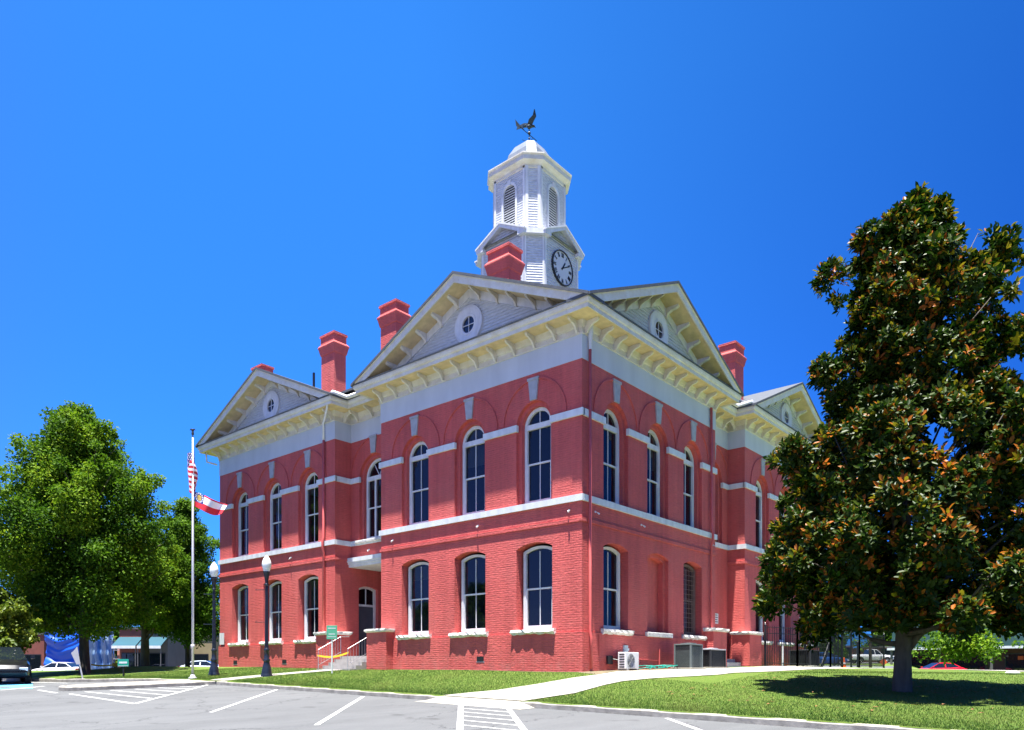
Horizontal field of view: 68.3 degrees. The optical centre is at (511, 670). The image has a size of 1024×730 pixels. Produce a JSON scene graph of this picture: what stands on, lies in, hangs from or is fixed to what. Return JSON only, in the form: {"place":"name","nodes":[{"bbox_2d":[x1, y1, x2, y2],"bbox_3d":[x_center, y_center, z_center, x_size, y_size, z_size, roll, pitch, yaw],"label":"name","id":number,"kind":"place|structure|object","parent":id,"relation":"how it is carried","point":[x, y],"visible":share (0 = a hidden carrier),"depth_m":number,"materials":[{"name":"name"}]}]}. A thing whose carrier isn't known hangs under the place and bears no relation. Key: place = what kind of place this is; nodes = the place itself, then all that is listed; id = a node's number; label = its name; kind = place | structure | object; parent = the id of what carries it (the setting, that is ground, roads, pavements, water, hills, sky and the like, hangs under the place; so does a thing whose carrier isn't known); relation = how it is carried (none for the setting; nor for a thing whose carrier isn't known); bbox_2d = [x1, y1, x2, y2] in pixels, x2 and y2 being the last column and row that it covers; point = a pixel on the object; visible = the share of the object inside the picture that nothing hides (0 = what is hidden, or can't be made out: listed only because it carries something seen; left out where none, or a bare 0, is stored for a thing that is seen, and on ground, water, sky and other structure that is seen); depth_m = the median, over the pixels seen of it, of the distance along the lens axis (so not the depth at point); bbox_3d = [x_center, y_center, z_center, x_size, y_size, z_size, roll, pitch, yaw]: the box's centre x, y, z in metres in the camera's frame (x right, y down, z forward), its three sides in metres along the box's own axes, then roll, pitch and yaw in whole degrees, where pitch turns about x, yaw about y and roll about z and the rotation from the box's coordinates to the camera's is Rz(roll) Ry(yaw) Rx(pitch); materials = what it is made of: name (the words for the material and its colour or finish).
{"place":"outdoors","nodes":[
{"label":"outdoors","id":0,"kind":"place"},
{"bbox_2d":[66,680,201,686],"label":"island walk","id":1,"kind":"structure","parent":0,"point":[126,683],"depth_m":26.11,"materials":[{"name":"concrete"}]},
{"bbox_2d":[212,669,330,680],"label":"walkway","id":2,"kind":"structure","parent":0,"point":[232,678],"depth_m":28.88,"materials":[{"name":"concrete"}]},
{"bbox_2d":[0,680,825,729],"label":"parking lot","id":3,"kind":"structure","parent":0,"point":[34,708],"depth_m":16.36,"materials":[{"name":"grey asphalt"}]},
{"bbox_2d":[0,683,32,688],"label":"blue marking","id":4,"kind":"object","parent":3,"relation":"on","point":[13,684],"visible":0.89,"depth_m":27.26,"materials":[{"name":"paint"}]},
{"bbox_2d":[0,647,34,683],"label":"parked car","id":5,"kind":"object","parent":3,"relation":"on","point":[14,663],"visible":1,"depth_m":28.46,"materials":[{"name":"black paint"}]},
{"bbox_2d":[2,678,189,681],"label":"kerb","id":6,"kind":"structure","parent":3,"relation":"on","point":[88,680],"depth_m":29.68,"materials":[{"name":"concrete"}]},
{"bbox_2d":[72,694,135,703],"bbox_3d":[-11.393,0.766,20.859,5.159,0.141,0.100,0,0,44],"label":"parking line","id":7,"kind":"object","parent":3,"relation":"on","point":[104,699],"visible":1,"depth_m":20.45,"materials":[{"name":"white paint"}]},
{"bbox_2d":[92,692,155,698],"bbox_3d":[-11.583,0.713,22.178,4.571,0.115,0.090,0,0,39],"label":"parking line","id":8,"kind":"object","parent":3,"relation":"on","point":[124,695],"visible":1,"depth_m":21.92,"materials":[{"name":"white paint"}]},
{"bbox_2d":[58,680,216,690],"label":"island kerb","id":9,"kind":"structure","parent":3,"relation":"on","point":[103,687],"depth_m":25.35,"materials":[{"name":"concrete"}]},
{"bbox_2d":[134,685,205,703],"bbox_3d":[-10.249,0.669,23.203,0.100,0.333,8.380,0,0,-10],"label":"parking line","id":10,"kind":"object","parent":3,"relation":"on","point":[168,694],"visible":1,"depth_m":22.30,"materials":[{"name":"white paint"}]},
{"bbox_2d":[211,690,275,711],"bbox_3d":[-7.154,0.768,20.630,0.100,0.311,7.749,0,0,-7],"label":"parking line","id":11,"kind":"object","parent":3,"relation":"on","point":[241,701],"visible":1,"depth_m":19.54,"materials":[{"name":"white paint"}]},
{"bbox_2d":[216,681,439,699],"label":"kerb","id":12,"kind":"structure","parent":3,"relation":"on","point":[364,693],"depth_m":22.76,"materials":[{"name":"concrete"}]},
{"bbox_2d":[314,696,364,724],"bbox_3d":[-3.949,0.877,17.800,0.100,0.290,7.177,0,0,-4],"label":"parking line","id":13,"kind":"object","parent":3,"relation":"on","point":[333,714],"visible":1,"depth_m":16.77,"materials":[{"name":"white paint"}]},
{"bbox_2d":[456,705,462,729],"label":"parking line","id":14,"kind":"object","parent":3,"relation":"on","point":[460,719],"visible":1,"depth_m":15.33,"materials":[{"name":"white paint"}]},
{"bbox_2d":[415,696,533,708],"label":"kerb ramp","id":15,"kind":"structure","parent":3,"relation":"on","point":[483,702],"depth_m":18.46,"materials":[{"name":"concrete"}]},
{"bbox_2d":[465,725,511,729],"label":"parking line","id":16,"kind":"object","parent":3,"relation":"on","point":[489,727],"visible":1,"depth_m":13.75,"materials":[{"name":"white paint"}]},
{"bbox_2d":[465,720,520,725],"bbox_3d":[-0.403,1.004,14.541,1.500,0.040,0.070,0,0,40],"label":"parking line","id":17,"kind":"object","parent":3,"relation":"on","point":[491,722],"visible":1,"depth_m":14.58,"materials":[{"name":"white paint"}]},
{"bbox_2d":[507,709,526,729],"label":"parking line","id":18,"kind":"object","parent":3,"relation":"on","point":[516,719],"visible":1,"depth_m":15.12,"materials":[{"name":"white paint"}]},
{"bbox_2d":[665,718,700,729],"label":"parking line","id":19,"kind":"object","parent":3,"relation":"on","point":[695,728],"visible":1,"depth_m":14.18,"materials":[{"name":"white paint"}]},
{"bbox_2d":[520,701,936,729],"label":"kerb","id":20,"kind":"structure","parent":3,"relation":"on","point":[787,722],"depth_m":14.66,"materials":[{"name":"concrete"}]},
{"bbox_2d":[0,0,1023,647],"label":"sky","id":21,"kind":"structure","parent":0,"point":[195,194],"materials":[{"name":"blue"}]},
{"bbox_2d":[32,663,1023,729],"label":"lawn","id":22,"kind":"structure","parent":0,"point":[701,679],"depth_m":20.66,"materials":[{"name":"green plant"}]},
{"bbox_2d":[0,586,49,681],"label":"tree","id":23,"kind":"object","parent":22,"relation":"on","point":[14,632],"visible":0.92,"depth_m":30.74,"materials":[{"name":"green plant"}]},
{"bbox_2d":[24,633,46,669],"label":"shop building","id":24,"kind":"structure","parent":22,"relation":"on","point":[37,650],"depth_m":88.00,"materials":[{"name":"red brick"}]},
{"bbox_2d":[24,654,40,669],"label":"shop window","id":25,"kind":"structure","parent":24,"relation":"in","point":[35,663],"depth_m":87.93,"materials":[{"name":"black glass"}]},
{"bbox_2d":[71,647,82,678],"bbox_3d":[-17.180,-0.264,29.878,0.494,1.372,0.057,0,0,0],"label":"leaning sign","id":26,"kind":"object","parent":22,"relation":"on","point":[75,654],"visible":1,"depth_m":29.85,"materials":[{"name":"white metal"}]},
{"bbox_2d":[0,400,186,673],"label":"oak tree","id":27,"kind":"object","parent":22,"relation":"on","point":[77,559],"visible":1,"depth_m":33.20,"materials":[{"name":"green plant"}]},
{"bbox_2d":[113,630,118,667],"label":"distant tree","id":28,"kind":"object","parent":22,"relation":"on","point":[116,636],"visible":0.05,"depth_m":104.06,"materials":[{"name":"green plant"}]},
{"bbox_2d":[114,638,118,662],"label":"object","id":29,"kind":"object","parent":22,"relation":"on","point":[117,650],"visible":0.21,"depth_m":86.51,"materials":[{"name":"metal"}]},
{"bbox_2d":[118,659,128,675],"bbox_3d":[-15.750,-0.016,30.631,0.438,0.907,0.090,0,0,0],"label":"garden sign","id":30,"kind":"object","parent":22,"relation":"on","point":[123,662],"visible":0.89,"depth_m":30.59,"materials":[{"name":"green metal"}]},
{"bbox_2d":[111,627,140,666],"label":"shop building","id":31,"kind":"structure","parent":22,"relation":"on","point":[127,642],"depth_m":79.93,"materials":[{"name":"red brick"}]},
{"bbox_2d":[121,653,139,666],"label":"shop window","id":32,"kind":"structure","parent":31,"relation":"in","point":[131,656],"depth_m":79.92,"materials":[{"name":"black glass"}]},
{"bbox_2d":[121,531,194,665],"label":"oak tree","id":33,"kind":"object","parent":22,"relation":"on","point":[166,600],"visible":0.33,"depth_m":43.64,"materials":[{"name":"green plant"}]},
{"bbox_2d":[137,632,200,665],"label":"shop building","id":34,"kind":"structure","parent":22,"relation":"on","point":[164,652],"depth_m":80.00,"materials":[{"name":"grey"}]},
{"bbox_2d":[150,653,165,665],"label":"shop window","id":35,"kind":"structure","parent":34,"relation":"in","point":[154,657],"depth_m":79.92,"materials":[{"name":"black glass"}]},
{"bbox_2d":[142,496,219,666],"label":"oak tree","id":36,"kind":"object","parent":22,"relation":"on","point":[180,531],"visible":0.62,"depth_m":45.37,"materials":[{"name":"green plant"}]},
{"bbox_2d":[188,428,196,678],"bbox_3d":[-12.191,-4.375,28.840,0.320,9.756,0.312,0,0,40],"label":"flagpole","id":37,"kind":"object","parent":22,"relation":"on","point":[192,675],"visible":0.96,"depth_m":28.80,"materials":[{"name":"silver metal"}]},
{"bbox_2d":[187,452,197,493],"bbox_3d":[-12.235,-7.542,28.894,0.385,1.818,0.214,0,0,-10],"label":"national flag","id":38,"kind":"object","parent":37,"relation":"attached to","point":[190,466],"visible":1,"depth_m":28.84,"materials":[{"name":"multicoloured fabric"}]},
{"bbox_2d":[194,491,226,514],"bbox_3d":[-11.510,-6.401,28.838,1.250,0.897,0.234,0,0,-3],"label":"state flag","id":39,"kind":"object","parent":37,"relation":"attached to","point":[204,503],"visible":1,"depth_m":28.88,"materials":[{"name":"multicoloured fabric"}]},
{"bbox_2d":[182,660,210,666],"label":"patrol car","id":40,"kind":"object","parent":22,"relation":"on","point":[200,663],"visible":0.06,"depth_m":71.24,"materials":[{"name":"white paint"}]},
{"bbox_2d":[194,635,219,680],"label":"shop building","id":41,"kind":"structure","parent":22,"relation":"on","point":[203,653],"depth_m":86.00,"materials":[{"name":"beige paint"}]},
{"bbox_2d":[194,654,208,660],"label":"shop window","id":42,"kind":"structure","parent":41,"relation":"in","point":[205,657],"depth_m":85.93,"materials":[{"name":"black glass"}]},
{"bbox_2d":[203,562,219,674],"bbox_3d":[-12.096,-2.050,30.519,0.591,4.674,0.428,0,0,28],"label":"street lamp","id":43,"kind":"object","parent":22,"relation":"on","point":[214,668],"visible":0.98,"depth_m":30.42,"materials":[{"name":"black metal"}]},
{"bbox_2d":[255,555,272,676],"bbox_3d":[-9.310,-2.008,28.479,0.591,4.674,0.428,0,0,28],"label":"street lamp","id":44,"kind":"object","parent":22,"relation":"on","point":[266,667],"visible":0.98,"depth_m":28.37,"materials":[{"name":"black metal"}]},
{"bbox_2d":[327,625,336,673],"bbox_3d":[-6.841,-0.650,28.712,0.400,2.125,0.080,0,0,0],"label":"parking sign","id":45,"kind":"object","parent":22,"relation":"on","point":[331,632],"visible":0.95,"depth_m":28.68,"materials":[{"name":"metal"}]},
{"bbox_2d":[195,109,821,671],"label":"courthouse","id":46,"kind":"structure","parent":22,"relation":"on","point":[521,451],"depth_m":29.48,"materials":[{"name":"red brick"}]},
{"bbox_2d":[228,586,249,646],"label":"window frame","id":47,"kind":"structure","parent":46,"relation":"in","point":[243,591],"depth_m":38.63,"materials":[{"name":"white paint"}]},
{"bbox_2d":[236,472,247,556],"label":"window frame","id":48,"kind":"structure","parent":46,"relation":"in","point":[243,507],"depth_m":38.58,"materials":[{"name":"white paint"}]},
{"bbox_2d":[259,582,283,644],"bbox_3d":[-11.436,-2.759,36.341,1.900,3.076,0.569,0,0,40],"label":"window frame","id":49,"kind":"structure","parent":46,"relation":"in","point":[276,587],"depth_m":36.66,"materials":[{"name":"white paint"}]},
{"bbox_2d":[263,391,279,418],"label":"round window","id":50,"kind":"structure","parent":46,"relation":"in","point":[271,404],"depth_m":36.20,"materials":[{"name":"white paint"}]},
{"bbox_2d":[268,461,281,550],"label":"window frame","id":51,"kind":"structure","parent":46,"relation":"in","point":[275,497],"depth_m":36.63,"materials":[{"name":"white paint"}]},
{"bbox_2d":[293,577,317,643],"bbox_3d":[-9.204,-2.756,34.443,1.900,3.083,0.564,0,0,40],"label":"window frame","id":52,"kind":"structure","parent":46,"relation":"in","point":[311,584],"depth_m":34.80,"materials":[{"name":"white paint"}]},
{"bbox_2d":[304,450,317,543],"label":"window frame","id":53,"kind":"structure","parent":46,"relation":"in","point":[311,489],"depth_m":34.75,"materials":[{"name":"white paint"}]},
{"bbox_2d":[317,652,348,657],"bbox_3d":[-7.393,-0.650,31.156,2.081,0.249,0.012,0,0,39],"label":"caution tape","id":54,"kind":"object","parent":46,"relation":"attached to","point":[333,656],"visible":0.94,"depth_m":31.12,"materials":[{"name":"yellow plastic"}]},
{"bbox_2d":[366,434,380,538],"bbox_3d":[-5.892,-7.962,32.841,1.640,4.465,0.465,0,0,40],"label":"window frame","id":55,"kind":"structure","parent":46,"relation":"in","point":[374,473],"depth_m":33.18,"materials":[{"name":"white paint"}]},
{"bbox_2d":[396,562,431,639],"bbox_3d":[-3.745,-2.754,29.797,1.903,3.086,0.566,0,0,40],"label":"window","id":56,"kind":"structure","parent":46,"relation":"in","point":[418,573],"depth_m":30.06,"materials":[{"name":"white paint"}]},
{"bbox_2d":[409,415,428,524],"bbox_3d":[-3.715,-7.865,29.830,1.250,4.270,0.465,0,0,40],"label":"window frame","id":57,"kind":"structure","parent":46,"relation":"in","point":[418,461],"depth_m":30.03,"materials":[{"name":"white paint"}]},
{"bbox_2d":[448,554,488,637],"bbox_3d":[-1.488,-2.755,27.863,1.900,3.083,0.569,0,0,40],"label":"window","id":58,"kind":"structure","parent":46,"relation":"in","point":[473,566],"depth_m":28.11,"materials":[{"name":"glass"}]},
{"bbox_2d":[455,305,482,341],"bbox_3d":[-1.592,-12.700,27.734,1.380,1.380,0.120,0,0,40],"label":"round window","id":59,"kind":"structure","parent":46,"relation":"in","point":[469,322],"depth_m":27.72,"materials":[{"name":"white paint"}]},
{"bbox_2d":[463,397,484,514],"bbox_3d":[-1.441,-7.865,27.918,1.250,4.270,0.505,0,0,40],"label":"window","id":60,"kind":"structure","parent":46,"relation":"in","point":[473,443],"depth_m":28.08,"materials":[{"name":"glass"}]},
{"bbox_2d":[510,546,555,635],"bbox_3d":[0.818,-2.754,25.898,1.900,3.086,0.570,0,0,40],"label":"window","id":61,"kind":"structure","parent":46,"relation":"in","point":[538,559],"depth_m":26.11,"materials":[{"name":"glass"}]},
{"bbox_2d":[525,376,550,503],"bbox_3d":[0.852,-7.865,25.938,1.250,4.270,0.465,0,0,40],"label":"window","id":62,"kind":"structure","parent":46,"relation":"in","point":[538,425],"depth_m":26.11,"materials":[{"name":"glass"}]},
{"bbox_2d":[603,378,621,503],"bbox_3d":[3.475,-7.865,26.175,0.465,4.270,1.250,0,0,40],"label":"window frame","id":63,"kind":"structure","parent":46,"relation":"in","point":[611,429],"depth_m":26.40,"materials":[{"name":"white paint"}]},
{"bbox_2d":[601,547,633,635],"bbox_3d":[3.514,-2.754,26.142,0.567,3.087,1.900,0,0,40],"label":"window","id":64,"kind":"structure","parent":46,"relation":"in","point":[611,557],"depth_m":26.45,"materials":[{"name":"glass"}]},
{"bbox_2d":[647,401,662,516],"bbox_3d":[5.328,-7.865,28.380,0.505,4.270,1.250,0,0,40],"label":"window frame","id":65,"kind":"structure","parent":46,"relation":"in","point":[653,449],"depth_m":28.66,"materials":[{"name":"white paint"}]},
{"bbox_2d":[648,310,668,343],"bbox_3d":[5.476,-12.700,28.188,0.120,1.380,1.380,0,0,40],"label":"round window","id":66,"kind":"structure","parent":46,"relation":"in","point":[658,327],"depth_m":28.17,"materials":[{"name":"white paint"}]},
{"bbox_2d":[684,420,696,526],"bbox_3d":[7.159,-7.865,30.498,0.465,4.270,1.250,0,0,40],"label":"window frame","id":67,"kind":"structure","parent":46,"relation":"in","point":[689,462],"depth_m":30.80,"materials":[{"name":"white paint"}]},
{"bbox_2d":[682,564,706,640],"bbox_3d":[7.199,-2.755,30.465,0.569,3.084,1.900,0,0,40],"label":"window frame","id":68,"kind":"structure","parent":46,"relation":"in","point":[689,573],"depth_m":30.80,"materials":[{"name":"brown paint"}]},
{"bbox_2d":[756,458,765,548],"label":"window frame","id":69,"kind":"structure","parent":46,"relation":"in","point":[759,494],"depth_m":36.28,"materials":[{"name":"white paint"}]},
{"bbox_2d":[756,580,771,644],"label":"window frame","id":70,"kind":"structure","parent":46,"relation":"in","point":[759,622],"depth_m":36.28,"materials":[{"name":"white paint"}]},
{"bbox_2d":[780,403,791,426],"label":"round window","id":71,"kind":"structure","parent":46,"relation":"in","point":[785,412],"depth_m":37.90,"materials":[{"name":"white paint"}]},
{"bbox_2d":[778,596,794,646],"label":"window frame","id":72,"kind":"structure","parent":46,"relation":"in","point":[781,619],"depth_m":38.49,"materials":[{"name":"white paint"}]},
{"bbox_2d":[581,669,665,673],"bbox_3d":[5.666,-0.011,27.770,0.950,0.255,10.050,0,0,40],"label":"mulch strip","id":73,"kind":"object","parent":22,"relation":"on","point":[596,672],"visible":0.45,"depth_m":24.61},
{"bbox_2d":[618,652,638,670],"bbox_3d":[3.991,-0.292,25.890,0.400,0.670,0.845,0,0,40],"label":"mini split unit","id":74,"kind":"object","parent":73,"relation":"on","point":[627,661],"visible":0.98,"depth_m":25.63,"materials":[{"name":"white metal"}]},
{"bbox_2d":[639,665,677,668],"bbox_3d":[5.253,-0.129,27.169,0.651,0.169,2.363,0,0,40],"label":"garden hose","id":75,"kind":"object","parent":73,"relation":"on","point":[655,666],"visible":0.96,"depth_m":26.92,"materials":[{"name":"green rubber"}]},
{"bbox_2d":[703,648,728,667],"bbox_3d":[7.772,-0.434,29.556,0.840,0.910,1.540,0,0,40],"label":"condenser unit","id":76,"kind":"object","parent":22,"relation":"on","point":[714,657],"visible":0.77,"depth_m":29.19,"materials":[{"name":"metal"}]},
{"bbox_2d":[789,649,819,666],"bbox_3d":[14.166,-0.560,36.588,1.190,0.950,1.440,0,0,40],"label":"condenser unit","id":77,"kind":"object","parent":22,"relation":"on","point":[813,659],"visible":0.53,"depth_m":36.14,"materials":[{"name":"metal"}]},
{"bbox_2d":[809,639,827,666],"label":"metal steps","id":78,"kind":"structure","parent":22,"relation":"on","point":[824,656],"depth_m":37.01,"materials":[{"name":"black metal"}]},
{"bbox_2d":[804,632,842,666],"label":"iron gate","id":79,"kind":"structure","parent":22,"relation":"on","point":[825,650],"depth_m":37.53,"materials":[{"name":"black metal"}]},
{"bbox_2d":[764,622,884,667],"bbox_3d":[16.814,-1.134,38.463,12.985,2.176,1.268,0,0,-42],"label":"iron fence","id":80,"kind":"object","parent":22,"relation":"on","point":[831,654],"visible":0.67,"depth_m":37.61,"materials":[{"name":"black metal"}]},
{"bbox_2d":[818,629,846,658],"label":"distant tree","id":81,"kind":"object","parent":22,"relation":"on","point":[836,646],"visible":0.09,"depth_m":99.13,"materials":[{"name":"green plant"}]},
{"bbox_2d":[668,677,1018,712],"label":"fallen leaves","id":82,"kind":"object","parent":22,"relation":"on","point":[849,696],"visible":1,"depth_m":18.40,"materials":[{"name":"brown plant"}]},
{"bbox_2d":[850,633,851,666],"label":"lamp post","id":83,"kind":"object","parent":22,"relation":"on","point":[851,650],"visible":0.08,"depth_m":49.94,"materials":[{"name":"black metal"}]},
{"bbox_2d":[852,631,891,651],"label":"distant tree","id":84,"kind":"object","parent":22,"relation":"on","point":[888,637],"visible":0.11,"depth_m":123.42,"materials":[{"name":"green plant"}]},
{"bbox_2d":[856,646,894,661],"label":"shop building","id":85,"kind":"structure","parent":22,"relation":"on","point":[887,652],"depth_m":117.93,"materials":[{"name":"grey glass"}]},
{"bbox_2d":[881,649,894,661],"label":"shop window","id":86,"kind":"structure","parent":85,"relation":"in","point":[887,652],"depth_m":117.92,"materials":[{"name":"black glass"}]},
{"bbox_2d":[751,181,1023,691],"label":"magnolia tree","id":87,"kind":"object","parent":22,"relation":"on","point":[833,560],"visible":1,"depth_m":17.36,"materials":[{"name":"green plant"}]},
{"bbox_2d":[887,625,1023,670],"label":"shop arcade","id":88,"kind":"object","parent":22,"relation":"on","point":[1012,658],"visible":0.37,"depth_m":81.90,"materials":[{"name":"white brick"}]},
{"bbox_2d":[912,654,935,666],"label":"shop window","id":89,"kind":"structure","parent":88,"relation":"in","point":[915,662],"depth_m":86.40,"materials":[{"name":"black glass"}]},
{"bbox_2d":[953,654,985,669],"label":"shop window","id":90,"kind":"structure","parent":88,"relation":"in","point":[978,665],"depth_m":83.19,"materials":[{"name":"black glass"}]},
{"bbox_2d":[1005,653,1023,670],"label":"shop window","id":91,"kind":"structure","parent":88,"relation":"in","point":[1012,662],"depth_m":80.73,"materials":[{"name":"black glass"}]},
{"bbox_2d":[912,626,1023,669],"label":"bush","id":92,"kind":"object","parent":22,"relation":"on","point":[952,647],"visible":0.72,"depth_m":46.38,"materials":[{"name":"green plant"}]},
{"bbox_2d":[1005,671,1019,673],"bbox_3d":[15.907,0.069,24.000,0.416,0.112,0.213,0,0,40],"label":"crumpled bag","id":93,"kind":"object","parent":22,"relation":"on","point":[1012,672],"visible":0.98,"depth_m":23.92,"materials":[{"name":"white paint"}]},
{"bbox_2d":[446,666,856,700],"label":"walkway","id":94,"kind":"structure","parent":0,"point":[552,688],"depth_m":21.98,"materials":[{"name":"concrete"}]},
{"bbox_2d":[671,643,705,668],"bbox_3d":[6.546,-0.491,28.025,0.880,1.080,1.120,0,0,40],"label":"condenser unit","id":95,"kind":"object","parent":94,"relation":"on","point":[688,655],"visible":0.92,"depth_m":27.77,"materials":[{"name":"metal"}]},
{"bbox_2d":[822,652,846,663],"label":"parked car","id":96,"kind":"object","parent":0,"point":[836,659],"visible":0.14,"depth_m":83.13,"materials":[{"name":"blue paint"}]},
{"bbox_2d":[823,665,893,667],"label":"road","id":97,"kind":"structure","parent":0,"point":[861,666],"depth_m":76.07,"materials":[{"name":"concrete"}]},
{"bbox_2d":[920,662,966,669],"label":"parked car","id":98,"kind":"object","parent":97,"relation":"on","point":[949,666],"visible":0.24,"depth_m":70.27,"materials":[{"name":"red paint"}]},
{"bbox_2d":[846,649,893,662],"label":"pickup truck","id":99,"kind":"object","parent":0,"point":[887,658],"visible":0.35,"depth_m":99.05,"materials":[{"name":"white paint"}]},
{"bbox_2d":[799,666,1018,670],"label":"walkway","id":100,"kind":"structure","parent":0,"point":[954,669],"depth_m":32.05,"materials":[{"name":"concrete"}]},
{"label":"road","id":101,"kind":"structure","parent":0,"visible":0},
{"bbox_2d":[32,662,78,670],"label":"parked car","id":102,"kind":"object","parent":101,"relation":"on","point":[56,666],"visible":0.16,"depth_m":69.22,"materials":[{"name":"white paint"}]},
{"bbox_2d":[44,630,113,668],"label":"tarpaulin","id":103,"kind":"object","parent":101,"relation":"on","point":[100,652],"visible":0.49,"depth_m":83.95,"materials":[{"name":"blue plastic"}]},
{"bbox_3d":[-18.764,-0.175,36.039,0.600,0.414,0.335,0,0,0],"label":"barricade","id":104,"kind":"object","parent":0,"visible":0},
{"bbox_2d":[91,664,113,666],"bbox_3d":[-19.355,-0.256,35.706,0.973,0.128,0.011,0,0,-17],"label":"caution tape","id":105,"kind":"object","parent":104,"relation":"attached to","point":[102,665],"visible":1,"depth_m":35.70,"materials":[{"name":"plastic"}]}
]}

